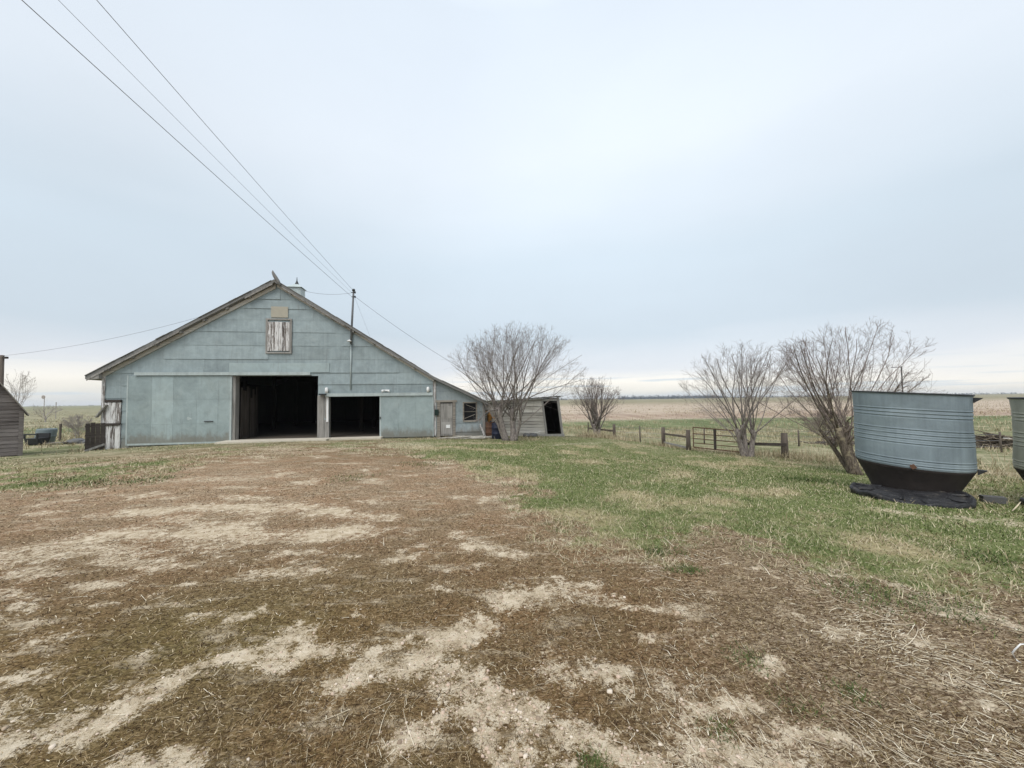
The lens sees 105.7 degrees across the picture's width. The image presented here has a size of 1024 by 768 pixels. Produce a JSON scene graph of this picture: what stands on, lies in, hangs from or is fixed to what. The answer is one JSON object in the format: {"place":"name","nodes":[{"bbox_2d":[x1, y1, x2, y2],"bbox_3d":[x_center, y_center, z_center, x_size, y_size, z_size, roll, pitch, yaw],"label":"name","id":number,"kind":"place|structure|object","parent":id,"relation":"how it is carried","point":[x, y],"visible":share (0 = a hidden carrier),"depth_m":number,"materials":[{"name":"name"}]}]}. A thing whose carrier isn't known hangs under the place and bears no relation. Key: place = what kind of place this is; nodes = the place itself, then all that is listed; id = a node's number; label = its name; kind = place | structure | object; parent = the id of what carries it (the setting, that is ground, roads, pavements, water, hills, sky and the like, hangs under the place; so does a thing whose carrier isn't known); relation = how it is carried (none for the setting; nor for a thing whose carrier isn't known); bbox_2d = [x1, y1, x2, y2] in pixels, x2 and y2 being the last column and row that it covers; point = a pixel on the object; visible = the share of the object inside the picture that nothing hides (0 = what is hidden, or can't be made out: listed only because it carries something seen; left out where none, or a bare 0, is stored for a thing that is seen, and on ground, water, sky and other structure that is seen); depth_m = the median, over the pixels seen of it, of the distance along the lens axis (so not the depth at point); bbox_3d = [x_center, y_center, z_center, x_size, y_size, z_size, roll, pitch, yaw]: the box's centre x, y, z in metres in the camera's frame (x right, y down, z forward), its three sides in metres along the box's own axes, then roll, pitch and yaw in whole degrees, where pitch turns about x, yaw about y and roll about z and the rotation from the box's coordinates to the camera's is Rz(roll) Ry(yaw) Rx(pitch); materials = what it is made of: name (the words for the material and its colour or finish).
{"place":"outdoors","nodes":[
{"label":"outdoors","id":0,"kind":"place"},
{"bbox_2d":[97,0,352,289],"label":"power line","id":1,"kind":"object","parent":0,"point":[201,119],"visible":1,"depth_m":8.84,"materials":[{"name":"grey metal"}]},
{"bbox_2d":[0,393,1023,767],"bbox_3d":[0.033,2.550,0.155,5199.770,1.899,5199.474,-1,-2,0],"label":"ground","id":2,"kind":"structure","parent":0,"point":[16,555],"depth_m":3.07,"materials":[{"name":"soil"}]},
{"bbox_2d":[0,355,8,385],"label":"utility pole","id":3,"kind":"object","parent":2,"relation":"on","point":[2,358],"visible":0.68,"depth_m":24.04,"materials":[{"name":"brown wood"}]},
{"bbox_2d":[4,287,291,355],"bbox_3d":[-22.104,-3.611,23.045,19.495,3.418,0.014,-1,-2,7],"label":"power line","id":4,"kind":"object","parent":3,"relation":"attached to","point":[107,339],"visible":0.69,"depth_m":23.26,"materials":[{"name":"grey metal"}]},
{"bbox_2d":[0,382,28,456],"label":"wooden shed","id":5,"kind":"structure","parent":2,"relation":"on","point":[12,410],"depth_m":16.68,"materials":[{"name":"grey wood"}]},
{"bbox_2d":[5,370,36,405],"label":"bare tree","id":6,"kind":"object","parent":2,"relation":"on","point":[22,383],"visible":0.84,"depth_m":62.09,"materials":[{"name":"grey plant"}]},
{"bbox_2d":[23,433,50,444],"bbox_3d":[-27.332,3.196,22.338,0.710,0.710,0.730,-1,-2,-5],"label":"feed hopper","id":7,"kind":"object","parent":2,"relation":"on","point":[40,438],"visible":0.86,"depth_m":22.13,"materials":[{"name":"metal"}]},
{"bbox_2d":[34,428,57,442],"bbox_3d":[-28.126,3.146,23.422,0.992,0.920,0.760,0,-2,-12],"label":"stock tank","id":8,"kind":"object","parent":2,"relation":"on","point":[53,431],"visible":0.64,"depth_m":23.35,"materials":[{"name":"grey metal"}]},
{"bbox_2d":[33,404,63,421],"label":"bare tree","id":9,"kind":"object","parent":2,"relation":"on","point":[46,417],"visible":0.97,"depth_m":79.67,"materials":[{"name":"brown plant"}]},
{"bbox_2d":[58,424,61,440],"bbox_3d":[-29.585,3.210,25.407,0.120,1.222,0.090,-1,-2,0],"label":"fence post","id":10,"kind":"object","parent":2,"relation":"on","point":[60,431],"visible":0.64,"depth_m":25.38,"materials":[{"name":"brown wood"}]},
{"bbox_2d":[63,438,84,443],"bbox_3d":[-25.870,3.453,23.111,1.483,0.442,1.046,-1,-2,0],"label":"rubbish heap","id":11,"kind":"object","parent":2,"relation":"on","point":[76,440],"visible":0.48,"depth_m":22.82,"materials":[{"name":"grey"}]},
{"bbox_2d":[60,414,92,437],"bbox_3d":[-32.397,3.196,28.865,1.786,1.977,1.944,1,-3,-34],"label":"bare shrub","id":12,"kind":"object","parent":2,"relation":"on","point":[77,427],"visible":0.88,"depth_m":28.89,"materials":[{"name":"brown plant"}]},
{"bbox_2d":[84,423,104,450],"bbox_3d":[-19.864,2.543,18.751,0.163,1.379,1.121,-3,-3,38],"label":"corral panel","id":13,"kind":"object","parent":2,"relation":"on","point":[94,439],"visible":0.81,"depth_m":18.60,"materials":[{"name":"brown wood"}]},
{"bbox_2d":[84,270,487,449],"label":"barn","id":14,"kind":"structure","parent":2,"relation":"on","point":[274,360],"depth_m":20.40,"materials":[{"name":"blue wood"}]},
{"bbox_2d":[95,400,121,449],"bbox_3d":[-19.660,2.165,18.882,0.982,2.799,0.240,0,-2,-9],"label":"corner door","id":15,"kind":"structure","parent":14,"relation":"in","point":[112,411],"depth_m":18.95,"materials":[{"name":"white wood"}]},
{"bbox_2d":[125,375,232,445],"bbox_3d":[-16.594,1.283,19.385,4.690,3.440,0.110,0,-2,-9],"label":"sliding door","id":16,"kind":"structure","parent":14,"relation":"in","point":[177,406],"depth_m":19.37,"materials":[{"name":"metal"}]},
{"bbox_2d":[22,0,350,295],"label":"power line","id":17,"kind":"object","parent":14,"relation":"attached to","point":[156,122],"visible":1,"depth_m":8.63,"materials":[{"name":"grey metal"}]},
{"bbox_2d":[65,7,350,291],"bbox_3d":[-7.679,-6.106,9.352,0.007,1.400,23.250,-1,-2,-5],"label":"power line","id":18,"kind":"object","parent":14,"relation":"attached to","point":[129,71],"visible":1,"depth_m":7.16,"materials":[{"name":"grey metal"}]},
{"bbox_2d":[265,318,291,353],"bbox_3d":[-12.215,-2.515,20.323,1.262,1.835,0.061,0,-2,-9],"label":"hayloft door","id":19,"kind":"structure","parent":14,"relation":"in","point":[278,337],"depth_m":20.30,"materials":[{"name":"white wood"}]},
{"bbox_2d":[380,396,433,437],"bbox_3d":[-5.712,1.767,21.088,2.850,2.250,0.110,0,-2,-9],"label":"sliding door","id":20,"kind":"structure","parent":14,"relation":"in","point":[400,416],"depth_m":21.09,"materials":[{"name":"metal"}]},
{"bbox_2d":[357,298,486,381],"bbox_3d":[-4.963,-2.397,22.455,7.660,4.571,0.016,0,-3,-26],"label":"power line","id":21,"kind":"object","parent":14,"relation":"attached to","point":[416,340],"visible":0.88,"depth_m":22.17,"materials":[{"name":"grey metal"}]},
{"bbox_2d":[435,400,456,437],"bbox_3d":[-3.646,2.055,21.542,1.170,2.316,0.155,0,-2,-9],"label":"walk door","id":22,"kind":"structure","parent":14,"relation":"in","point":[446,419],"depth_m":21.51,"materials":[{"name":"grey wood"}]},
{"bbox_2d":[463,402,476,421],"bbox_3d":[-2.355,1.559,21.761,0.812,1.122,0.145,0,-2,-9],"label":"window","id":23,"kind":"structure","parent":14,"relation":"in","point":[469,413],"depth_m":21.79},
{"bbox_2d":[439,435,491,438],"bbox_3d":[-2.432,2.829,20.735,2.935,0.192,1.218,-1,-2,0],"label":"scrap lumber heap","id":24,"kind":"object","parent":2,"relation":"on","point":[465,437],"visible":0.89,"depth_m":20.29,"materials":[{"name":"grey wood"}]},
{"bbox_2d":[485,420,494,435],"bbox_3d":[-1.200,2.504,21.517,0.570,0.976,0.570,-1,-2,0],"label":"steel drum","id":25,"kind":"object","parent":2,"relation":"on","point":[488,428],"visible":0.59,"depth_m":21.27,"materials":[{"name":"metal"}]},
{"bbox_2d":[485,410,494,421],"bbox_3d":[-1.296,2.280,22.328,0.559,1.540,0.338,-2,-3,29],"label":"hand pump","id":26,"kind":"object","parent":2,"relation":"on","point":[489,417],"visible":0.44,"depth_m":22.28,"materials":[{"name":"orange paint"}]},
{"bbox_2d":[491,420,501,438],"bbox_3d":[-0.796,2.431,20.820,0.610,1.052,0.610,-1,-2,0],"label":"plastic barrel","id":27,"kind":"object","parent":2,"relation":"on","point":[495,432],"visible":0.54,"depth_m":20.55,"materials":[{"name":"plastic"}]},
{"bbox_2d":[0,454,1023,767],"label":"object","id":28,"kind":"structure","parent":2,"relation":"on","point":[492,660],"depth_m":2.47,"materials":[{"name":"brown plant"}]},
{"bbox_2d":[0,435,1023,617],"bbox_3d":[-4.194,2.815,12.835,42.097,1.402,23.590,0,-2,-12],"label":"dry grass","id":29,"kind":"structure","parent":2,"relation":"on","point":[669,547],"depth_m":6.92,"materials":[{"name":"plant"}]},
{"bbox_2d":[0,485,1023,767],"bbox_3d":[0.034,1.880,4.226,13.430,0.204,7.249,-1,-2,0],"label":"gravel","id":30,"kind":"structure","parent":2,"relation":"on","point":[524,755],"depth_m":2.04,"materials":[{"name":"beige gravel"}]},
{"bbox_2d":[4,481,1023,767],"bbox_3d":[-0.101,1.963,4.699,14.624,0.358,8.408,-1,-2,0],"label":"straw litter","id":31,"kind":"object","parent":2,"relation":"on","point":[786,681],"visible":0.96,"depth_m":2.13,"materials":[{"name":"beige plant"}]},
{"bbox_2d":[443,320,586,440],"bbox_3d":[0.214,-0.090,19.673,7.172,6.348,5.771,-2,-3,24],"label":"bare tree","id":32,"kind":"object","parent":2,"relation":"on","point":[499,421],"visible":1,"depth_m":19.77,"materials":[{"name":"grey plant"}]},
{"bbox_2d":[6,399,1023,509],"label":"tall dry grass","id":33,"kind":"structure","parent":2,"relation":"on","point":[829,459],"depth_m":25.96,"materials":[{"name":"beige plant"}]},
{"bbox_2d":[6,459,1023,767],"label":"weeds","id":34,"kind":"object","parent":2,"relation":"on","point":[690,569],"visible":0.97,"depth_m":3.24,"materials":[{"name":"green plant"}]},
{"bbox_2d":[29,392,1015,405],"bbox_3d":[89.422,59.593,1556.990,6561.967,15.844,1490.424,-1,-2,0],"label":"treeline","id":35,"kind":"object","parent":2,"relation":"on","point":[661,397],"visible":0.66,"depth_m":846.40,"materials":[{"name":"plant"}]},
{"bbox_2d":[485,396,564,436],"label":"leaning shed","id":36,"kind":"structure","parent":2,"relation":"on","point":[546,419],"depth_m":23.01,"materials":[{"name":"grey wood"}]},
{"bbox_2d":[523,433,537,436],"bbox_3d":[1.069,2.978,22.414,0.879,0.322,0.895,-1,-2,0],"label":"dark debris heap","id":37,"kind":"object","parent":2,"relation":"on","point":[530,434],"visible":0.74,"depth_m":22.17,"materials":[{"name":"grey"}]},
{"bbox_2d":[568,377,624,433],"bbox_3d":[5.833,1.609,27.081,4.135,4.670,3.676,-1,-2,0],"label":"bare tree","id":38,"kind":"object","parent":2,"relation":"on","point":[593,407],"visible":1,"depth_m":26.80,"materials":[{"name":"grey plant"}]},
{"bbox_2d":[661,427,690,449],"bbox_3d":[8.641,2.933,20.544,0.237,1.166,2.382,0,-2,-12],"label":"rail fence","id":39,"kind":"object","parent":2,"relation":"on","point":[688,440],"visible":0.8,"depth_m":20.12,"materials":[{"name":"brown wood"}]},
{"bbox_2d":[677,340,817,456],"bbox_3d":[10.310,0.645,17.389,5.582,5.568,4.356,-1,-2,0],"label":"bare tree","id":40,"kind":"object","parent":2,"relation":"on","point":[745,450],"visible":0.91,"depth_m":17.30,"materials":[{"name":"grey plant"}]},
{"bbox_2d":[741,431,788,457],"bbox_3d":[11.274,2.722,17.374,1.852,1.280,0.278,-2,-2,20],"label":"rail fence","id":41,"kind":"object","parent":2,"relation":"on","point":[783,444],"visible":0.5,"depth_m":17.05,"materials":[{"name":"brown wood"}]},
{"bbox_2d":[693,427,739,452],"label":"pipe gate","id":42,"kind":"structure","parent":41,"relation":"attached to","point":[714,436],"depth_m":18.61,"materials":[{"name":"brown metal"}]},
{"bbox_2d":[588,422,1002,452],"bbox_3d":[14.790,3.178,23.405,21.600,1.396,2.839,-2,-3,26],"label":"wire fence","id":43,"kind":"object","parent":2,"relation":"on","point":[999,440],"visible":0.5,"depth_m":24.52,"materials":[{"name":"brown metal"}]},
{"bbox_2d":[802,411,842,435],"bbox_3d":[21.758,2.798,27.013,3.374,2.438,2.266,-1,-2,0],"label":"bare shrub","id":44,"kind":"object","parent":2,"relation":"on","point":[815,424],"visible":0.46,"depth_m":26.85,"materials":[{"name":"plant"}]},
{"bbox_2d":[800,436,854,445],"bbox_3d":[20.151,3.482,24.088,3.106,0.543,2.554,0,-2,-20],"label":"brush pile","id":45,"kind":"object","parent":2,"relation":"on","point":[824,442],"visible":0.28,"depth_m":23.98,"materials":[{"name":"brown plant"}]},
{"bbox_2d":[748,316,945,474],"bbox_3d":[11.249,0.443,13.098,5.181,5.274,4.376,1,-3,-33],"label":"bare tree","id":46,"kind":"object","parent":2,"relation":"on","point":[843,438],"visible":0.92,"depth_m":12.70,"materials":[{"name":"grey plant"}]},
{"bbox_2d":[849,482,976,508],"bbox_3d":[7.851,2.208,7.655,1.720,0.263,1.736,-1,-2,0],"label":"tarpaulin","id":47,"kind":"object","parent":2,"relation":"on","point":[958,499],"visible":0.76,"depth_m":7.32,"materials":[{"name":"black plastic"}]},
{"bbox_2d":[851,390,987,492],"bbox_3d":[8.526,1.215,8.303,1.859,2.199,1.858,-1,-2,0],"label":"feed bin","id":48,"kind":"object","parent":2,"relation":"on","point":[916,441],"visible":0.98,"depth_m":7.64,"materials":[{"name":"grey metal"}]},
{"bbox_2d":[979,494,1007,504],"bbox_3d":[9.500,2.299,7.659,0.329,0.166,0.165,-2,-3,29],"label":"concrete block","id":49,"kind":"object","parent":2,"relation":"on","point":[992,498],"depth_m":7.62,"materials":[{"name":"grey concrete"}]},
{"bbox_2d":[975,430,1012,448],"bbox_3d":[27.799,3.179,22.527,4.776,0.975,3.859,-1,-2,0],"label":"brush pile","id":50,"kind":"object","parent":2,"relation":"on","point":[1008,442],"visible":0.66,"depth_m":22.07,"materials":[{"name":"brown plant"}]},
{"bbox_2d":[1007,397,1023,479],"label":"feed bin","id":51,"kind":"object","parent":2,"relation":"on","point":[1017,408],"visible":1,"depth_m":7.63,"materials":[{"name":"grey metal"}]},
{"bbox_2d":[1011,644,1023,662],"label":"bent wire","id":52,"kind":"object","parent":2,"relation":"on","point":[1016,648],"visible":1,"depth_m":2.33,"materials":[{"name":"white metal"}]},
{"bbox_2d":[0,436,1023,615],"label":"lawn grass","id":53,"kind":"structure","parent":0,"point":[822,467],"depth_m":7.00,"materials":[{"name":"green plant"}]},
{"bbox_2d":[0,0,1023,405],"label":"sky","id":54,"kind":"structure","parent":0,"point":[654,185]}
]}

